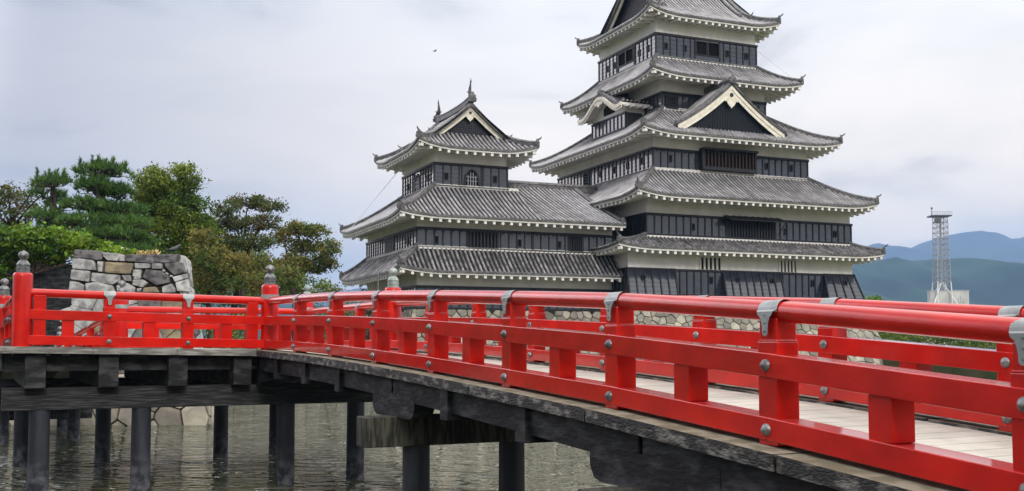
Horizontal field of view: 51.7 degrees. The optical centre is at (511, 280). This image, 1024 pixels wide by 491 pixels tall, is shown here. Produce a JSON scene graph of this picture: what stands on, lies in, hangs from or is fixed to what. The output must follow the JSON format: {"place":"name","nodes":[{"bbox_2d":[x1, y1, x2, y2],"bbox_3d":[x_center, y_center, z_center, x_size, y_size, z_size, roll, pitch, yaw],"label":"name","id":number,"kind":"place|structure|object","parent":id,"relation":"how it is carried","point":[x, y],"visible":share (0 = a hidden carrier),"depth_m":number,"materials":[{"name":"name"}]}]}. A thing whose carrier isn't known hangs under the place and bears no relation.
{"place":"outdoors","nodes":[
{"label":"outdoors","id":0,"kind":"place"},
{"bbox_2d":[0,402,616,490],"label":"water","id":1,"kind":"structure","parent":0,"point":[183,458],"depth_m":24.36,"materials":[{"name":"grey liquid"}]},
{"bbox_2d":[0,250,1023,490],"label":"footbridge","id":2,"kind":"object","parent":1,"relation":"in","point":[695,407],"visible":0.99,"depth_m":10.77,"materials":[{"name":"red paint"}]},
{"bbox_2d":[0,0,1023,291],"label":"sky","id":3,"kind":"structure","parent":0,"point":[294,101],"materials":[{"name":"white"}]},
{"bbox_2d":[214,345,996,379],"bbox_3d":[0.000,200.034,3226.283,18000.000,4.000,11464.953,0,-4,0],"label":"ground","id":4,"kind":"structure","parent":0,"point":[989,375],"depth_m":67.25,"materials":[{"name":"green plant"}]},
{"bbox_2d":[0,173,75,227],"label":"cherry tree","id":5,"kind":"object","parent":4,"relation":"on","point":[26,204],"visible":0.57,"depth_m":61.84,"materials":[{"name":"green plant"}]},
{"bbox_2d":[0,264,76,346],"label":"stone wall","id":6,"kind":"structure","parent":4,"relation":"on","point":[58,278],"depth_m":41.27,"materials":[{"name":"grey stone"}]},
{"bbox_2d":[22,166,78,237],"bbox_3d":[-24.899,-0.805,57.281,3.401,10.934,4.111,1,-4,-20],"label":"pine tree","id":7,"kind":"object","parent":4,"relation":"on","point":[52,181],"visible":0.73,"depth_m":56.86,"materials":[{"name":"green plant"}]},
{"bbox_2d":[0,220,140,346],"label":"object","id":8,"kind":"object","parent":4,"relation":"on","point":[39,246],"visible":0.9,"depth_m":40.97,"materials":[{"name":"green plant"}]},
{"bbox_2d":[51,154,158,254],"bbox_3d":[-19.661,-1.011,51.875,5.221,10.747,4.572,0,-4,0],"label":"pine tree","id":9,"kind":"object","parent":4,"relation":"on","point":[118,228],"visible":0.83,"depth_m":51.58,"materials":[{"name":"green plant"}]},
{"bbox_2d":[9,374,211,424],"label":"bank wall","id":10,"kind":"structure","parent":4,"relation":"on","point":[197,415],"depth_m":35.69,"materials":[{"name":"stone"}]},
{"bbox_2d":[60,250,203,373],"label":"stone wall","id":11,"kind":"structure","parent":4,"relation":"on","point":[140,273],"depth_m":40.04,"materials":[{"name":"grey stone"}]},
{"bbox_2d":[136,249,160,253],"bbox_3d":[-14.206,-1.067,41.145,0.885,0.298,0.816,0,-4,0],"label":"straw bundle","id":12,"kind":"object","parent":11,"relation":"on","point":[152,252],"visible":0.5,"depth_m":41.05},
{"bbox_2d":[166,244,181,253],"bbox_3d":[-12.967,-1.199,40.550,0.593,0.387,0.216,1,-4,-15],"label":"perched bird","id":13,"kind":"object","parent":11,"relation":"on","point":[173,249],"visible":0.97,"depth_m":40.50},
{"bbox_2d":[123,156,225,280],"bbox_3d":[-19.686,-1.030,60.347,7.189,11.678,5.776,0,-4,0],"label":"leafy tree","id":14,"kind":"object","parent":4,"relation":"on","point":[175,211],"visible":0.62,"depth_m":59.39,"materials":[{"name":"green plant"}]},
{"bbox_2d":[211,406,213,424],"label":"bank wall","id":15,"kind":"structure","parent":4,"relation":"on","point":[212,421],"depth_m":36.11,"materials":[{"name":"stone"}]},
{"bbox_2d":[204,313,238,348],"bbox_3d":[-12.177,2.463,43.996,1.725,2.677,1.514,0,-4,0],"label":"garden shrub","id":16,"kind":"object","parent":4,"relation":"on","point":[235,332],"visible":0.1,"depth_m":43.96,"materials":[{"name":"green plant"}]},
{"bbox_2d":[229,307,260,348],"bbox_3d":[-12.925,2.679,49.945,2.592,2.984,2.052,0,-4,0],"label":"garden shrub","id":17,"kind":"object","parent":4,"relation":"on","point":[240,336],"visible":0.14,"depth_m":49.86,"materials":[{"name":"green plant"}]},
{"bbox_2d":[183,226,313,348],"bbox_3d":[-13.701,0.847,55.403,6.986,7.368,4.980,0,-4,0],"label":"cherry tree","id":18,"kind":"object","parent":4,"relation":"on","point":[233,278],"visible":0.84,"depth_m":54.68,"materials":[{"name":"green plant"}]},
{"bbox_2d":[207,192,291,315],"bbox_3d":[-16.111,-0.258,63.077,4.868,10.495,5.369,-2,-4,33],"label":"cherry tree","id":19,"kind":"object","parent":4,"relation":"on","point":[241,242],"visible":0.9,"depth_m":63.01,"materials":[{"name":"green plant"}]},
{"bbox_2d":[190,236,308,348],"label":"background tree","id":20,"kind":"object","parent":4,"relation":"on","point":[207,292],"visible":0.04,"depth_m":69.73,"materials":[{"name":"green plant"}]},
{"bbox_2d":[198,272,346,307],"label":"background tree","id":21,"kind":"object","parent":4,"relation":"on","point":[317,286],"visible":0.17,"depth_m":78.13,"materials":[{"name":"green plant"}]},
{"bbox_2d":[269,218,343,340],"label":"cherry tree","id":22,"kind":"object","parent":4,"relation":"on","point":[324,260],"visible":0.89,"depth_m":66.05,"materials":[{"name":"green plant"}]},
{"bbox_2d":[292,287,326,340],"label":"garden shrub","id":23,"kind":"object","parent":4,"relation":"on","point":[317,307],"visible":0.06,"depth_m":71.87,"materials":[{"name":"green plant"}]},
{"bbox_2d":[315,286,358,339],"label":"garden shrub","id":24,"kind":"object","parent":4,"relation":"on","point":[348,313],"visible":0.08,"depth_m":73.88,"materials":[{"name":"green plant"}]},
{"bbox_2d":[354,288,372,339],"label":"garden shrub","id":25,"kind":"object","parent":4,"relation":"on","point":[368,313],"visible":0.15,"depth_m":76.81,"materials":[{"name":"green plant"}]},
{"bbox_2d":[369,308,883,364],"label":"castle stone base","id":26,"kind":"object","parent":4,"relation":"on","point":[642,317],"visible":0.05,"depth_m":76.47,"materials":[{"name":"grey stone"}]},
{"bbox_2d":[338,79,542,309],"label":"keep","id":27,"kind":"structure","parent":26,"relation":"on","point":[458,214],"depth_m":75.29,"materials":[{"name":"grey tile"}]},
{"bbox_2d":[384,236,392,253],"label":"window","id":28,"kind":"structure","parent":27,"relation":"in","point":[388,242],"depth_m":78.38,"materials":[{"name":"black wood"}]},
{"bbox_2d":[414,171,419,191],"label":"bell window","id":29,"kind":"structure","parent":27,"relation":"in","point":[417,175],"depth_m":79.38,"materials":[{"name":"black wood"}]},
{"bbox_2d":[462,163,480,186],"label":"bell window","id":30,"kind":"structure","parent":27,"relation":"in","point":[471,175],"depth_m":77.07,"materials":[{"name":"black"}]},
{"bbox_2d":[468,231,497,248],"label":"window","id":31,"kind":"structure","parent":27,"relation":"in","point":[476,239],"depth_m":74.33,"materials":[{"name":"black wood"}]},
{"bbox_2d":[508,180,626,310],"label":"connecting wing","id":32,"kind":"structure","parent":26,"relation":"on","point":[573,229],"depth_m":76.96,"materials":[{"name":"grey tile"}]},
{"bbox_2d":[569,236,582,251],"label":"window","id":33,"kind":"structure","parent":32,"relation":"in","point":[575,242],"depth_m":77.18,"materials":[{"name":"black wood"}]},
{"bbox_2d":[529,0,887,299],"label":"castle keep","id":34,"kind":"structure","parent":26,"relation":"on","point":[688,157],"depth_m":82.09,"materials":[{"name":"grey tile"}]},
{"bbox_2d":[583,171,588,184],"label":"window","id":35,"kind":"structure","parent":34,"relation":"in","point":[585,174],"depth_m":89.27,"materials":[{"name":"black wood"}]},
{"bbox_2d":[618,51,625,67],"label":"window","id":36,"kind":"structure","parent":34,"relation":"in","point":[621,57],"depth_m":88.99,"materials":[{"name":"black wood"}]},
{"bbox_2d":[625,47,632,63],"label":"window","id":37,"kind":"structure","parent":34,"relation":"in","point":[629,52],"depth_m":87.78,"materials":[{"name":"black wood"}]},
{"bbox_2d":[665,95,678,108],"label":"window","id":38,"kind":"structure","parent":34,"relation":"in","point":[672,99],"depth_m":82.79,"materials":[{"name":"black wood"}]},
{"bbox_2d":[696,40,706,55],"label":"window","id":39,"kind":"structure","parent":34,"relation":"in","point":[701,46],"depth_m":85.51,"materials":[{"name":"black wood"}]},
{"bbox_2d":[699,257,721,269],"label":"lattice window","id":40,"kind":"structure","parent":34,"relation":"in","point":[704,263],"depth_m":78.95,"materials":[{"name":"beige paint"}]},
{"bbox_2d":[707,42,719,57],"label":"window","id":41,"kind":"structure","parent":34,"relation":"in","point":[713,49],"depth_m":85.95,"materials":[{"name":"black wood"}]},
{"bbox_2d":[699,147,758,173],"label":"projecting window","id":42,"kind":"structure","parent":34,"relation":"in","point":[708,162],"depth_m":81.46,"materials":[{"name":"black wood"}]},
{"bbox_2d":[728,219,775,239],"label":"window","id":43,"kind":"structure","parent":34,"relation":"in","point":[742,229],"depth_m":80.77,"materials":[{"name":"black wood"}]},
{"bbox_2d":[778,260,797,271],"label":"lattice window","id":44,"kind":"structure","parent":34,"relation":"in","point":[783,266],"depth_m":81.66,"materials":[{"name":"beige paint"}]},
{"bbox_2d":[865,294,876,299],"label":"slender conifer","id":45,"kind":"object","parent":4,"relation":"on","point":[870,298],"visible":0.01,"depth_m":119.99,"materials":[{"name":"green plant"}]},
{"bbox_2d":[875,295,884,339],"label":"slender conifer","id":46,"kind":"object","parent":4,"relation":"on","point":[877,297],"visible":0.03,"depth_m":120.91,"materials":[{"name":"green plant"}]},
{"bbox_2d":[877,332,995,348],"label":"undergrowth","id":47,"kind":"object","parent":4,"relation":"on","point":[923,339],"visible":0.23,"depth_m":88.95,"materials":[{"name":"green plant"}]},
{"bbox_2d":[927,207,957,303],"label":"radio tower","id":48,"kind":"structure","parent":4,"relation":"on","point":[937,219],"depth_m":421.64,"materials":[{"name":"grey metal"}]},
{"bbox_2d":[924,290,969,343],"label":"town building","id":49,"kind":"structure","parent":4,"relation":"on","point":[959,296],"depth_m":420.39,"materials":[{"name":"concrete"}]},
{"bbox_2d":[202,257,1023,344],"bbox_3d":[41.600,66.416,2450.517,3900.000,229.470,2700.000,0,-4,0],"label":"hills","id":50,"kind":"structure","parent":0,"point":[991,282],"depth_m":2010.91,"materials":[{"name":"blue"}]},
{"bbox_2d":[225,231,1023,305],"bbox_3d":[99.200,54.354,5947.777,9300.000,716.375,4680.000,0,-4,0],"label":"mountains","id":51,"kind":"structure","parent":0,"point":[988,245],"depth_m":5492.77,"materials":[{"name":"blue"}]}
]}

